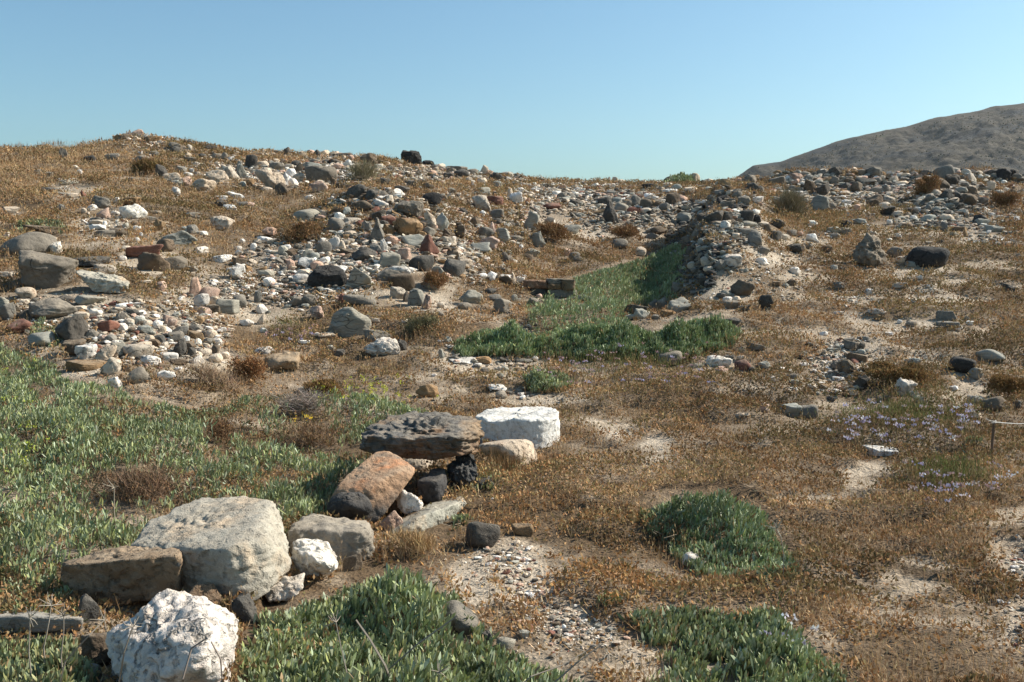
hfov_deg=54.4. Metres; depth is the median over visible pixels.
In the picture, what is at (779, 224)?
rock
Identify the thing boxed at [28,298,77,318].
boulder
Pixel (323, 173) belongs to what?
boulder
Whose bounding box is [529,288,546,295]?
wall stone
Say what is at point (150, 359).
rock
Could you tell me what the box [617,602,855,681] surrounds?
sea fennel bush
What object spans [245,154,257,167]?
rock
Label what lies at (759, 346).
stone slab
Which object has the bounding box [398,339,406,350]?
rock
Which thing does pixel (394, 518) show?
boulder
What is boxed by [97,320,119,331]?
stone slab
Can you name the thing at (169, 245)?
boulder
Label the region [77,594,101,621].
boulder
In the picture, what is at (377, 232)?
boulder
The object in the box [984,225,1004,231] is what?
stone slab
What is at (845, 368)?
boulder
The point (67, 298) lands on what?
boulder
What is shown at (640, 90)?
sky
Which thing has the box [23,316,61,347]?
sea fennel bush
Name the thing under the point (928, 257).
boulder
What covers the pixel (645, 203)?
rock
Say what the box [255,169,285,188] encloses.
boulder
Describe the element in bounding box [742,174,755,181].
rock
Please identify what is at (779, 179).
rock
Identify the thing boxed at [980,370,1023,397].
dry shrub
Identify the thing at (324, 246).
boulder
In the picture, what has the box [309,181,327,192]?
boulder
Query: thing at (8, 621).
stone slab
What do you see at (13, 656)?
sea fennel mat
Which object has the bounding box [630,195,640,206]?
rock
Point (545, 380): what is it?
sea fennel bush
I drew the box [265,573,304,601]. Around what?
boulder
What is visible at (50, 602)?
dry flower stalk
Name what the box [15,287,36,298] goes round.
boulder
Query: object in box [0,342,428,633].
sea fennel mat
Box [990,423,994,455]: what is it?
wooden post
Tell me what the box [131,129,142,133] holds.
rock
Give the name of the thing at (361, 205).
boulder
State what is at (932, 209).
rubble
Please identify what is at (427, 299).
rock
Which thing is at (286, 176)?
rock
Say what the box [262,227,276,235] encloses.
rock
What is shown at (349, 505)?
boulder
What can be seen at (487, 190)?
rock
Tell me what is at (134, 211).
boulder
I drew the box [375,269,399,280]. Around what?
boulder
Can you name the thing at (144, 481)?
dry shrub
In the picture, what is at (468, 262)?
rock
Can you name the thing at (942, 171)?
boulder
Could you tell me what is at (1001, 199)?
dry shrub
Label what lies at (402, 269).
boulder
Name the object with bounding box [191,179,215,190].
boulder
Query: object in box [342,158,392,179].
dry shrub
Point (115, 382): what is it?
rock
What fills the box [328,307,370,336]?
boulder
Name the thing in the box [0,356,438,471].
flower specks
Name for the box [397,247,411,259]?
rock
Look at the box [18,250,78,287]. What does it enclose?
boulder
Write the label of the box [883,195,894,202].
rock
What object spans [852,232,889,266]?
boulder
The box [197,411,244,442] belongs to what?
dry shrub
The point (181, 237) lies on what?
boulder
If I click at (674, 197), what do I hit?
rock
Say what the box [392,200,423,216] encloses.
boulder
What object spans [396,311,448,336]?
dry shrub
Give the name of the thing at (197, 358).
rock
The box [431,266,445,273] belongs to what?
rock
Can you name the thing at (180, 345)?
boulder
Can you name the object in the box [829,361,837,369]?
rock
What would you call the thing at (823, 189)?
rock
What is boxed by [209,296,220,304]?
rock
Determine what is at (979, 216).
rock
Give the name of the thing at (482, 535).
boulder
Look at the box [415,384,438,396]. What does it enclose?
boulder
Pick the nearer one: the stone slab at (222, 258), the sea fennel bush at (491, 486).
the sea fennel bush at (491, 486)
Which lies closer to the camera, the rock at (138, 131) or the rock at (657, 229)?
the rock at (657, 229)
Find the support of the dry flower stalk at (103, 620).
on the ground at (566, 542)
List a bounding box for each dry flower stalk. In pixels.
[26,607,37,676]
[38,592,60,662]
[53,605,74,668]
[60,610,105,681]
[103,480,117,528]
[118,616,142,681]
[181,639,204,681]
[211,641,222,681]
[324,610,346,672]
[355,619,389,676]
[382,615,456,681]
[432,659,449,681]
[524,644,599,681]
[554,643,616,681]
[764,519,783,582]
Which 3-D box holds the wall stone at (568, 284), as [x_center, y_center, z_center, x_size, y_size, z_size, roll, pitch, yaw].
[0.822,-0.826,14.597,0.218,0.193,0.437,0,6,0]
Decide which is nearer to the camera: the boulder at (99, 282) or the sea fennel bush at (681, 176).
the boulder at (99, 282)
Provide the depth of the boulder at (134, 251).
13.64 m
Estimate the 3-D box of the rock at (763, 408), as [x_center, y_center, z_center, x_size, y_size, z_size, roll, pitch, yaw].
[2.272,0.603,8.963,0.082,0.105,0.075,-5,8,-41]
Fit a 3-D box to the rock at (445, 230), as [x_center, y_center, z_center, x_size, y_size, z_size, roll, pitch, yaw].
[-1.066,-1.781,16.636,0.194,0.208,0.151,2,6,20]
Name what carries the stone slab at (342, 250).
on the ground at (566, 542)
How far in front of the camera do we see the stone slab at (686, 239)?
18.70 m
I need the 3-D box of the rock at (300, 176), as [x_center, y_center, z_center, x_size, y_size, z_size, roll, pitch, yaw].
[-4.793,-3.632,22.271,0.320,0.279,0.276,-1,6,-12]
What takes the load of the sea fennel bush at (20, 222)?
on the ground at (566, 542)
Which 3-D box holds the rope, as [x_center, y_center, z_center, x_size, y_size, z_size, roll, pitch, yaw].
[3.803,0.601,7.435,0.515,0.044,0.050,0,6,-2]
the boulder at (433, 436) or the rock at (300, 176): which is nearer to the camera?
the boulder at (433, 436)
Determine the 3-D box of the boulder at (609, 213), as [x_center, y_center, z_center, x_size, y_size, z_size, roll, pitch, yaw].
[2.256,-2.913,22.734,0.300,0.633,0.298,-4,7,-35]
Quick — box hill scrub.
[745,108,1023,175]
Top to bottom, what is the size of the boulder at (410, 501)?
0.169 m
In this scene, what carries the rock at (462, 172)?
on the ground at (566, 542)
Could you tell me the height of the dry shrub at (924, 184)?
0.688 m
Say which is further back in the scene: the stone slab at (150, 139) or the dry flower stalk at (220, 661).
the stone slab at (150, 139)
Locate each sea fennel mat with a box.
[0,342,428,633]
[0,633,103,681]
[235,563,584,681]
[453,313,741,361]
[524,241,686,332]
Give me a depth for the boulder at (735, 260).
14.23 m
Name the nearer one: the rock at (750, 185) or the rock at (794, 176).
the rock at (750, 185)
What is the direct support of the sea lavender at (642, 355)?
on the ground at (566, 542)
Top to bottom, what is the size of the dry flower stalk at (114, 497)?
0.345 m
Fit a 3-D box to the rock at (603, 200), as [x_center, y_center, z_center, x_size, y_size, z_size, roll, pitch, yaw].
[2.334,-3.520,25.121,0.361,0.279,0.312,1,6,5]
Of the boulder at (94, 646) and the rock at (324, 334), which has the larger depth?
the rock at (324, 334)
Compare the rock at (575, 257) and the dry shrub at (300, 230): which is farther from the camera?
the rock at (575, 257)
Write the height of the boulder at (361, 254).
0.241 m
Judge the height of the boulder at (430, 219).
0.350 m
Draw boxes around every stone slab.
[0,271,15,276]
[0,297,8,306]
[0,302,16,319]
[0,611,82,632]
[17,308,32,318]
[22,225,70,234]
[65,360,106,371]
[72,256,109,266]
[74,295,106,304]
[92,230,118,237]
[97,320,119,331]
[118,197,140,204]
[144,136,161,143]
[168,330,184,340]
[173,325,188,334]
[187,330,204,338]
[193,307,211,314]
[211,254,232,262]
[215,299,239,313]
[226,265,245,278]
[254,346,272,353]
[303,162,321,166]
[332,153,354,156]
[340,248,355,253]
[391,496,466,534]
[398,234,423,245]
[446,166,467,169]
[448,356,475,363]
[470,242,490,252]
[471,476,494,490]
[485,384,506,390]
[493,298,511,312]
[495,228,510,241]
[511,523,533,536]
[522,248,539,256]
[624,304,648,313]
[641,183,653,188]
[682,235,691,242]
[746,342,765,349]
[843,340,858,348]
[846,353,867,361]
[855,177,876,182]
[862,445,899,455]
[933,321,959,326]
[935,311,957,320]
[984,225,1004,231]
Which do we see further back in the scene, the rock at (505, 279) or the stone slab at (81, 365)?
the rock at (505, 279)
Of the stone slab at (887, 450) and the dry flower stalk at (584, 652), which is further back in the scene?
the stone slab at (887, 450)
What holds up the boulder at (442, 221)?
on the ground at (566, 542)
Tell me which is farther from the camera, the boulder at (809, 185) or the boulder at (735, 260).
the boulder at (809, 185)
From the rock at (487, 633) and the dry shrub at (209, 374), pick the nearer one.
the rock at (487, 633)
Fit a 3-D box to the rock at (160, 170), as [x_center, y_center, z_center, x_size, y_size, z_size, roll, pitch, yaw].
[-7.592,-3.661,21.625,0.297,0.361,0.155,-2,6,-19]
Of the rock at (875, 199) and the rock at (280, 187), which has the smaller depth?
the rock at (280, 187)
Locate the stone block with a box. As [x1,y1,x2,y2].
[475,406,559,448]
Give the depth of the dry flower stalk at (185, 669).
2.95 m
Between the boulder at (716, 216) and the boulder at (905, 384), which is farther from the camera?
the boulder at (716, 216)
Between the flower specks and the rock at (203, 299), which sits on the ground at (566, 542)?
the rock at (203, 299)
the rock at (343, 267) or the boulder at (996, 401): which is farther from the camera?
the rock at (343, 267)
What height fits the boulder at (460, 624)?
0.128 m
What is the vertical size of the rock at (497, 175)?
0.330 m
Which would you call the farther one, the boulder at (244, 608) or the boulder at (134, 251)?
the boulder at (134, 251)
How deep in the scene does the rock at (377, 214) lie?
16.65 m
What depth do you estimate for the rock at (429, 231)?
16.18 m
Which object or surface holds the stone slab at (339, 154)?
on the ground at (566, 542)
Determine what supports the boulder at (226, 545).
on the ground at (566, 542)
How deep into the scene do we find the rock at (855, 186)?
24.68 m
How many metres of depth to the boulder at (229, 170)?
22.25 m
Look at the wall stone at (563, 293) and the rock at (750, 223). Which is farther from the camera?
the rock at (750, 223)
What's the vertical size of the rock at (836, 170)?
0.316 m
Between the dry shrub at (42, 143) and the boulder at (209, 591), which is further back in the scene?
the dry shrub at (42, 143)
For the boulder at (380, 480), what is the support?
on the ground at (566, 542)
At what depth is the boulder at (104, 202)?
17.27 m
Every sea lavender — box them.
[241,309,316,351]
[456,328,764,403]
[759,587,818,652]
[779,383,1018,461]
[872,447,1021,520]
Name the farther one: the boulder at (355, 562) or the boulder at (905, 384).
the boulder at (905, 384)
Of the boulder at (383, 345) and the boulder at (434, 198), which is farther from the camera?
the boulder at (434, 198)
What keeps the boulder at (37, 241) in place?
on the ground at (566, 542)
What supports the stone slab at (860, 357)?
on the ground at (566, 542)
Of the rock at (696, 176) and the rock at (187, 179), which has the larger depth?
the rock at (696, 176)
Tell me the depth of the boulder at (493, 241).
17.18 m
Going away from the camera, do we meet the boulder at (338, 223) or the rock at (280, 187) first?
the boulder at (338, 223)
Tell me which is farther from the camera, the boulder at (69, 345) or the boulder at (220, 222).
the boulder at (220, 222)
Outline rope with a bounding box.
[986,418,1023,423]
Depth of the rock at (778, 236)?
16.93 m
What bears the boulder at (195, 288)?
on the ground at (566, 542)
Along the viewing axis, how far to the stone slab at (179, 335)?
10.41 m
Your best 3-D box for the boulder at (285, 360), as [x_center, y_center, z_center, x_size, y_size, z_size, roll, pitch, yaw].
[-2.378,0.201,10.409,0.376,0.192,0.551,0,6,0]
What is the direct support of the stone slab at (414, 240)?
on the ground at (566, 542)
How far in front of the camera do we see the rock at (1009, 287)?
14.11 m
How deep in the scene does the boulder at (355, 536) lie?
5.11 m
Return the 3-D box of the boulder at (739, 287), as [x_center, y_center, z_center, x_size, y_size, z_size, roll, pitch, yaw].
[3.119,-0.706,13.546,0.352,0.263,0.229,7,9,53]
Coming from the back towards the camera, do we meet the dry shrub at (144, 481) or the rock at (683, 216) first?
the rock at (683, 216)
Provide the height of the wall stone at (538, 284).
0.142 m
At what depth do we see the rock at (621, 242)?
20.14 m
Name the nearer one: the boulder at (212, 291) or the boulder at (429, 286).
the boulder at (212, 291)
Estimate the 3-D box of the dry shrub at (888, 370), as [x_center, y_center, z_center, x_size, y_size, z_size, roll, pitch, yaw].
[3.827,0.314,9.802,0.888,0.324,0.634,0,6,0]
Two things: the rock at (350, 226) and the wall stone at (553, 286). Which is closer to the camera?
the wall stone at (553, 286)
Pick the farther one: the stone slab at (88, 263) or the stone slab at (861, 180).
the stone slab at (861, 180)
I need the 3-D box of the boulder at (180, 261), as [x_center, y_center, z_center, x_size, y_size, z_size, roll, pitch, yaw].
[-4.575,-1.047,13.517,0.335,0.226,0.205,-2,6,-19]
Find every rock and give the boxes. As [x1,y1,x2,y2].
[49,241,61,252]
[83,155,94,161]
[89,308,102,317]
[96,207,110,218]
[108,377,122,387]
[109,227,130,236]
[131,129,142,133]
[140,355,160,365]
[153,219,165,230]
[155,164,167,177]
[157,370,175,379]
[159,352,178,359]
[162,172,181,181]
[162,315,177,326]
[171,187,180,194]
[181,176,191,185]
[189,355,203,364]
[193,293,209,306]
[206,304,219,314]
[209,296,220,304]
[232,257,247,264]
[232,294,246,307]
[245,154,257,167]
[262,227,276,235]
[275,182,287,195]
[283,172,290,185]
[287,296,303,306]
[292,172,304,181]
[293,274,307,282]
[298,257,313,266]
[302,250,313,257]
[302,294,316,305]
[309,305,323,318]
[316,332,335,337]
[329,237,339,251]
[337,265,346,271]
[343,224,355,231]
[360,153,377,164]
[369,210,385,219]
[371,198,388,205]
[380,238,387,251]
[381,215,395,224]
[382,224,394,233]
[390,286,405,298]
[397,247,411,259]
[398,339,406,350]
[422,160,434,164]
[422,294,431,308]
[423,227,435,235]
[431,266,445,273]
[439,236,456,246]
[442,228,454,235]
[454,169,468,176]
[454,225,464,237]
[457,257,471,266]
[476,227,492,236]
[478,187,490,194]
[482,630,492,643]
[487,196,503,205]
[489,172,501,179]
[489,209,503,217]
[495,389,506,398]
[498,275,514,284]
[509,191,522,201]
[543,203,560,208]
[565,225,580,233]
[569,252,582,260]
[597,196,611,204]
[612,238,628,248]
[614,202,628,210]
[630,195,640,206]
[633,308,649,318]
[640,199,652,207]
[648,299,657,310]
[649,226,664,233]
[657,297,668,309]
[665,192,679,203]
[671,282,682,292]
[676,212,691,223]
[691,173,699,181]
[696,212,708,221]
[698,276,709,285]
[704,237,715,243]
[716,200,735,209]
[718,195,729,199]
[719,300,741,307]
[720,221,730,227]
[728,317,741,324]
[734,359,750,370]
[736,228,755,234]
[739,209,754,220]
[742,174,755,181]
[743,220,757,226]
[744,182,758,190]
[747,230,761,245]
[758,294,773,308]
[759,402,769,412]
[768,176,784,185]
[768,230,781,240]
[769,219,785,227]
[786,243,801,253]
[788,173,802,179]
[816,182,830,194]
[829,167,842,174]
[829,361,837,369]
[849,182,862,191]
[856,341,864,349]
[864,167,882,175]
[866,194,882,206]
[868,308,885,313]
[878,205,895,214]
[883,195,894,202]
[886,246,902,257]
[920,169,932,175]
[934,179,949,188]
[939,188,952,197]
[945,174,959,184]
[968,368,983,379]
[973,214,987,220]
[996,168,1010,180]
[1000,282,1018,290]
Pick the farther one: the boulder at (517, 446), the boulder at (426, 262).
the boulder at (426, 262)
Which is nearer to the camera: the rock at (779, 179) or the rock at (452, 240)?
the rock at (452, 240)
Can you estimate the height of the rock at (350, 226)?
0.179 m
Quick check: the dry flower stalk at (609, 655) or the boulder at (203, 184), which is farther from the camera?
the boulder at (203, 184)
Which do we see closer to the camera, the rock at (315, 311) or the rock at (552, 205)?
the rock at (315, 311)
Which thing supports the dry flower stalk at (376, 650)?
on the ground at (566, 542)
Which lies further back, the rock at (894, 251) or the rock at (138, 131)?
the rock at (138, 131)
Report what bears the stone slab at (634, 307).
on the ground at (566, 542)
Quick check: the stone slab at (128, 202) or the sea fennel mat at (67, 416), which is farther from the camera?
the stone slab at (128, 202)
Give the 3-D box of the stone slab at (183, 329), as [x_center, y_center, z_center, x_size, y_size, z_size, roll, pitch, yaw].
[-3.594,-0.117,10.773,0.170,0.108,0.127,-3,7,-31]
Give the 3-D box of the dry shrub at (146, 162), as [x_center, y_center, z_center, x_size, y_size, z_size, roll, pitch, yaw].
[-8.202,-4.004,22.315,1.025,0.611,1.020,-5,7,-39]
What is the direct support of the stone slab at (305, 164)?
on the ground at (566, 542)
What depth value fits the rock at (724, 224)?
16.27 m
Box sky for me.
[0,0,1023,181]
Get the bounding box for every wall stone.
[523,280,547,288]
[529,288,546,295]
[546,278,562,283]
[546,284,561,289]
[547,289,577,297]
[561,278,574,289]
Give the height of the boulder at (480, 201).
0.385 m
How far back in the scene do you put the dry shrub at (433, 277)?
13.58 m
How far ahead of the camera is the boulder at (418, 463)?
6.93 m
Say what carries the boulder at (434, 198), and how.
on the ground at (566, 542)
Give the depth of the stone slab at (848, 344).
11.35 m
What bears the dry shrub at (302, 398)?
on the ground at (566, 542)
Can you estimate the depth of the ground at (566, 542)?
8.03 m
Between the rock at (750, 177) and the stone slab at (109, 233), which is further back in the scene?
the rock at (750, 177)
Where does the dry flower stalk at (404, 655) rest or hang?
on the ground at (566, 542)
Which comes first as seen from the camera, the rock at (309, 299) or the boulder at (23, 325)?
the boulder at (23, 325)
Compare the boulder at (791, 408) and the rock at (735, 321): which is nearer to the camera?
the boulder at (791, 408)
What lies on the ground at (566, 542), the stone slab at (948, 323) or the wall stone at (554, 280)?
the stone slab at (948, 323)
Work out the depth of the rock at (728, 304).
12.94 m
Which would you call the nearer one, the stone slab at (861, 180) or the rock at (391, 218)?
the rock at (391, 218)
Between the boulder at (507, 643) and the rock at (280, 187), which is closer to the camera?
the boulder at (507, 643)
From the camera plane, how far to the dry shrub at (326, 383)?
9.26 m
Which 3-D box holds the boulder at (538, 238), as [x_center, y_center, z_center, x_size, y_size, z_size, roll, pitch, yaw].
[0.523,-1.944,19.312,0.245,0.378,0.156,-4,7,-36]
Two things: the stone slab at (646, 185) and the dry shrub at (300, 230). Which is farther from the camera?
the stone slab at (646, 185)
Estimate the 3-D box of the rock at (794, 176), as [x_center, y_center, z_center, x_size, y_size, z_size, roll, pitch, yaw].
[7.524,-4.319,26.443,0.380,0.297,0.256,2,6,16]
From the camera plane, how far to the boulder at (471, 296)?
13.09 m
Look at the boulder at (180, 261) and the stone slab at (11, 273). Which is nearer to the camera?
the stone slab at (11, 273)
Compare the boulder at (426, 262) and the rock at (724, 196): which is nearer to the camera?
the boulder at (426, 262)
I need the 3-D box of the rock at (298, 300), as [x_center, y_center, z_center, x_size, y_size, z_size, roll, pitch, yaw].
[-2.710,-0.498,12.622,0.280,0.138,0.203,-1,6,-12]
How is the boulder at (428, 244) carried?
on the ground at (566, 542)
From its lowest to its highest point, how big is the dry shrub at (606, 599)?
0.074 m
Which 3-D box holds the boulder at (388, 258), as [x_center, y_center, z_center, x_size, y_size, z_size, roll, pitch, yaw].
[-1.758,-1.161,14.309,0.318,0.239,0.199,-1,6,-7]
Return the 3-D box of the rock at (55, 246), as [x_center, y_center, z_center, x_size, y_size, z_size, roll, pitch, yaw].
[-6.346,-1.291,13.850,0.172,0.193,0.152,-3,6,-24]
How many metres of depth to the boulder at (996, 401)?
8.78 m
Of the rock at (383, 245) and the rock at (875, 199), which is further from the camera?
the rock at (875, 199)
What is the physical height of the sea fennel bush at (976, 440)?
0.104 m
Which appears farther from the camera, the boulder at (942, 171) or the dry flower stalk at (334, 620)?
the boulder at (942, 171)
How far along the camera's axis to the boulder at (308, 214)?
16.98 m
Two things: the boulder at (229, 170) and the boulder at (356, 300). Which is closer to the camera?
the boulder at (356, 300)
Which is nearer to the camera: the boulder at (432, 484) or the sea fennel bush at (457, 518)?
the sea fennel bush at (457, 518)
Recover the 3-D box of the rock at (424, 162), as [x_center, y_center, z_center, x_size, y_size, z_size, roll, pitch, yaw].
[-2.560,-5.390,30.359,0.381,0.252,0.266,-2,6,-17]
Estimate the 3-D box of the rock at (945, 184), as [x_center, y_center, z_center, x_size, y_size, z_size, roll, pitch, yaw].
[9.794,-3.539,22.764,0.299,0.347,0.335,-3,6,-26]
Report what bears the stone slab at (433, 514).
on the ground at (566, 542)
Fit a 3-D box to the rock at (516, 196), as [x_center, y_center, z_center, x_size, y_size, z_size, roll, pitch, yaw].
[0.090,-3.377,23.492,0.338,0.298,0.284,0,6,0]
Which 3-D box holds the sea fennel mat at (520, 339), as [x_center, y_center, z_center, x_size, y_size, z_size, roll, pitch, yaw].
[1.025,-0.075,11.447,3.379,0.504,1.460,0,6,0]
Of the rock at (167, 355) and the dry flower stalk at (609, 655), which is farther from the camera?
the rock at (167, 355)
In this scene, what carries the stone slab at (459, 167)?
on the ground at (566, 542)
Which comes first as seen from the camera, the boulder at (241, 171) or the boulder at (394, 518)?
the boulder at (394, 518)
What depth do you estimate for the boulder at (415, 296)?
12.65 m
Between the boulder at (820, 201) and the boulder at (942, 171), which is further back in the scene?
the boulder at (942, 171)
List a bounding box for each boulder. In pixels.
[0,232,56,254]
[6,319,32,332]
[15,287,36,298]
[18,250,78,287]
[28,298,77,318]
[28,331,54,346]
[54,314,87,339]
[57,295,73,301]
[61,339,85,355]
[61,546,183,605]
[74,344,97,358]
[76,270,129,293]
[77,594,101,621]
[80,632,110,666]
[83,663,101,681]
[91,195,112,208]
[93,264,119,273]
[95,345,116,360]
[100,357,121,374]
[105,588,238,681]
[111,341,124,356]
[119,204,147,218]
[122,343,154,357]
[125,244,163,257]
[128,366,150,383]
[130,496,291,604]
[132,155,154,160]
[137,252,169,271]
[156,239,174,251]
[161,230,197,244]
[164,256,187,269]
[172,338,186,356]
[189,277,200,296]
[189,583,222,605]
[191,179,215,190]
[200,287,219,297]
[205,169,229,183]
[210,215,234,229]
[224,165,239,179]
[231,593,257,623]
[237,161,247,177]
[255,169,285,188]
[263,351,299,370]
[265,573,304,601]
[287,513,374,562]
[291,538,337,576]
[293,209,319,221]
[304,166,336,181]
[307,265,347,287]
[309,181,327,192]
[315,241,331,253]
[326,217,344,230]
[327,492,371,518]
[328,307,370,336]
[330,451,414,522]
[342,553,362,570]
[343,295,376,305]
[345,184,367,197]
[346,267,370,286]
[352,200,371,210]
[352,247,377,260]
[359,411,484,460]
[364,329,391,340]
[364,337,399,355]
[365,189,382,199]
[370,217,383,239]
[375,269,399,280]
[378,510,402,531]
[379,252,400,266]
[387,266,414,273]
[388,273,414,290]
[388,500,403,514]
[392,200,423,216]
[392,218,422,234]
[396,490,422,513]
[401,150,422,163]
[405,458,432,470]
[408,255,433,271]
[408,288,423,305]
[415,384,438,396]
[417,468,447,502]
[420,234,439,253]
[422,192,442,204]
[423,275,441,289]
[424,211,435,226]
[436,212,448,230]
[442,258,465,276]
[443,600,478,634]
[446,454,477,488]
[459,290,482,303]
[465,521,499,547]
[472,195,490,210]
[478,236,499,250]
[479,439,537,466]
[496,637,515,650]
[524,210,539,230]
[532,231,544,247]
[603,200,618,222]
[657,351,682,364]
[668,297,691,312]
[682,552,698,565]
[703,210,722,223]
[706,355,731,366]
[724,254,741,267]
[730,279,754,295]
[780,403,801,417]
[800,404,817,418]
[803,179,816,193]
[810,195,829,209]
[837,359,856,372]
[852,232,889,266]
[852,374,869,388]
[895,378,917,395]
[905,246,949,267]
[933,165,954,177]
[948,356,975,372]
[959,193,977,205]
[974,349,1005,360]
[978,396,1007,411]
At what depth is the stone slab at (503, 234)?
18.58 m
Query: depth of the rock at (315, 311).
12.12 m
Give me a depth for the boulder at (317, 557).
4.80 m
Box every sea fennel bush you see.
[13,218,68,233]
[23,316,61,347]
[440,513,478,529]
[466,466,505,492]
[522,365,573,393]
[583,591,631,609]
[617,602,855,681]
[636,488,808,584]
[664,172,694,183]
[950,435,989,454]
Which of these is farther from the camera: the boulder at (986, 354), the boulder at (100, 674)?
the boulder at (986, 354)
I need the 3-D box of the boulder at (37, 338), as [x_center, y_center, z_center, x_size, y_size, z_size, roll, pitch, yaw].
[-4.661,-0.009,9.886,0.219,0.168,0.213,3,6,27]
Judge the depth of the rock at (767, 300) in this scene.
12.89 m
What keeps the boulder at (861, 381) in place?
on the ground at (566, 542)
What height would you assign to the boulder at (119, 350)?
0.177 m
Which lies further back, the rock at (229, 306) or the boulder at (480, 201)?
the boulder at (480, 201)
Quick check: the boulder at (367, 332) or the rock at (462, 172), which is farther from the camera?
the rock at (462, 172)
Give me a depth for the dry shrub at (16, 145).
26.40 m
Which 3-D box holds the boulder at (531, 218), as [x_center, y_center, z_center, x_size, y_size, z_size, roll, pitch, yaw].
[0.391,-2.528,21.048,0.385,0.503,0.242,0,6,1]
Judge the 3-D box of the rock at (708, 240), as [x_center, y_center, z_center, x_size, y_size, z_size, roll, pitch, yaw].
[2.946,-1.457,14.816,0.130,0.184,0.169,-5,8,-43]
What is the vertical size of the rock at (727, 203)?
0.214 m
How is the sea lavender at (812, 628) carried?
on the ground at (566, 542)
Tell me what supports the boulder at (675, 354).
on the ground at (566, 542)
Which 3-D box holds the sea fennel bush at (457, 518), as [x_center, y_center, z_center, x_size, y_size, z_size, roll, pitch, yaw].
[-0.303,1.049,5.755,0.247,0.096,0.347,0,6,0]
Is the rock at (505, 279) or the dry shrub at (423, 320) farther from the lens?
the rock at (505, 279)
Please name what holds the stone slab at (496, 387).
on the ground at (566, 542)
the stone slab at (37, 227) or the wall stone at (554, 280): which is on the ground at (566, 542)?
the stone slab at (37, 227)
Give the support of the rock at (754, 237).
on the ground at (566, 542)
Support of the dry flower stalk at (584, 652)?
on the ground at (566, 542)
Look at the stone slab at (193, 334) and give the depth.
10.68 m
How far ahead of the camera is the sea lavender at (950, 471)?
6.49 m
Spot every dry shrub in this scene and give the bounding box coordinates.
[3,141,29,148]
[37,140,63,146]
[72,455,201,507]
[122,152,170,173]
[177,355,247,394]
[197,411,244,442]
[224,352,272,381]
[268,385,333,416]
[272,417,355,450]
[277,216,323,243]
[297,372,344,396]
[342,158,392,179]
[379,522,449,559]
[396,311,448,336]
[418,266,452,291]
[475,440,531,475]
[533,217,572,242]
[609,219,646,241]
[771,184,812,218]
[860,357,939,388]
[902,170,948,196]
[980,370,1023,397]
[984,186,1022,208]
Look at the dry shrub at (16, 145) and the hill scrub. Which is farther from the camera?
the hill scrub
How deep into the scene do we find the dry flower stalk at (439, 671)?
3.30 m
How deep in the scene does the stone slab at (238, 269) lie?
13.48 m
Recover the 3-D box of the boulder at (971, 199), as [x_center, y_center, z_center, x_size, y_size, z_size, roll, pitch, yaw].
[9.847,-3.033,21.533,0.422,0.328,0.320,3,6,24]
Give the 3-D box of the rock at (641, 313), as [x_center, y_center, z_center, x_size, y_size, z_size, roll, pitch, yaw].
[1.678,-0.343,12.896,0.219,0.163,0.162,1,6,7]
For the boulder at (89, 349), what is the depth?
9.46 m
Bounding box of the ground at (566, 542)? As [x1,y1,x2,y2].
[0,138,1023,681]
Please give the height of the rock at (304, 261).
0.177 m
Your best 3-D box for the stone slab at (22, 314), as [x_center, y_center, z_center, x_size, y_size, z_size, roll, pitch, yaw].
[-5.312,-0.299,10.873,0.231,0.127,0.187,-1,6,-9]
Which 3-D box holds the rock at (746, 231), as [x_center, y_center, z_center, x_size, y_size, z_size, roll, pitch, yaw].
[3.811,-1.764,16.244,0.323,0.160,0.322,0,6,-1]
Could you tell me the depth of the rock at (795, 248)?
16.45 m
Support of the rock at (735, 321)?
on the ground at (566, 542)
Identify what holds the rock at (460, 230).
on the ground at (566, 542)
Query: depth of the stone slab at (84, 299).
11.22 m
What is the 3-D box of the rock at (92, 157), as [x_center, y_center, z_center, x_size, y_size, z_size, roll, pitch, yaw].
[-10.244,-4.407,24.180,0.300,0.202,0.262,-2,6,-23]
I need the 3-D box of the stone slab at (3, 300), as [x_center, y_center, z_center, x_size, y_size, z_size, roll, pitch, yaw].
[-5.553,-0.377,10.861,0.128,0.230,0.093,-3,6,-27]
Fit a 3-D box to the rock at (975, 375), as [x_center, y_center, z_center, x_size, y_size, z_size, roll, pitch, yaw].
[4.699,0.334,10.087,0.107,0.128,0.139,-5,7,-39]
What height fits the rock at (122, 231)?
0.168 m
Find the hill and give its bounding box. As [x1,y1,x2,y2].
[734,103,1023,178]
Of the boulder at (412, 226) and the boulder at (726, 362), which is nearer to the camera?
the boulder at (726, 362)
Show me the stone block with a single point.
(536, 425)
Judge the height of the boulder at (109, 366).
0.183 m
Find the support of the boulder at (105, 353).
on the ground at (566, 542)
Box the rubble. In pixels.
[2,133,1023,672]
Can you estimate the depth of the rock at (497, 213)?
20.55 m
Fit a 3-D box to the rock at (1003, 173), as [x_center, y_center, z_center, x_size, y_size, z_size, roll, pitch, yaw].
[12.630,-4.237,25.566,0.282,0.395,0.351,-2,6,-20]
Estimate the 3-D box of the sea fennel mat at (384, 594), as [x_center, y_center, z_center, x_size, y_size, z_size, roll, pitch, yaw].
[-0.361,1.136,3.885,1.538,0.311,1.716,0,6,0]
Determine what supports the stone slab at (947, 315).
on the ground at (566, 542)
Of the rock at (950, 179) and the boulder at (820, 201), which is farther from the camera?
the rock at (950, 179)
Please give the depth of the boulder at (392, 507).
5.90 m
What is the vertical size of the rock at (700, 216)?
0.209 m
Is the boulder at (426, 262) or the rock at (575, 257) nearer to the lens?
the boulder at (426, 262)
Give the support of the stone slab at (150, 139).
on the ground at (566, 542)
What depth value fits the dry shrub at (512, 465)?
6.94 m

